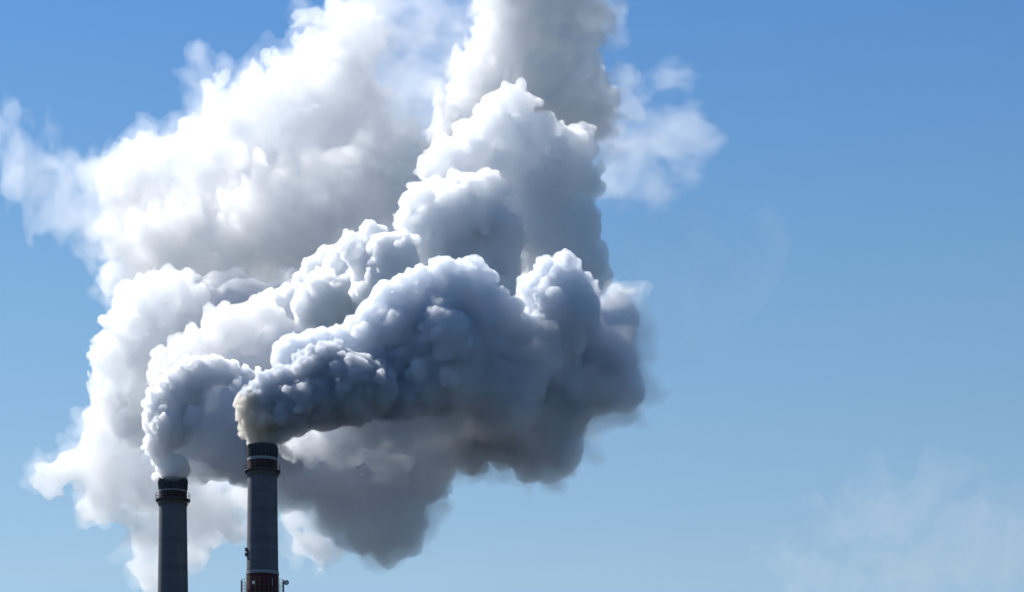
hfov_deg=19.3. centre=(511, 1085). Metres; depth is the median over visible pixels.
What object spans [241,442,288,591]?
chimney
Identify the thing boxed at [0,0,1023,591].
sky
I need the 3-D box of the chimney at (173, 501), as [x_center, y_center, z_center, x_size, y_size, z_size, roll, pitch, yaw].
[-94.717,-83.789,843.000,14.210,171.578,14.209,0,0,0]
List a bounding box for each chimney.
[155,476,189,591]
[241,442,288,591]

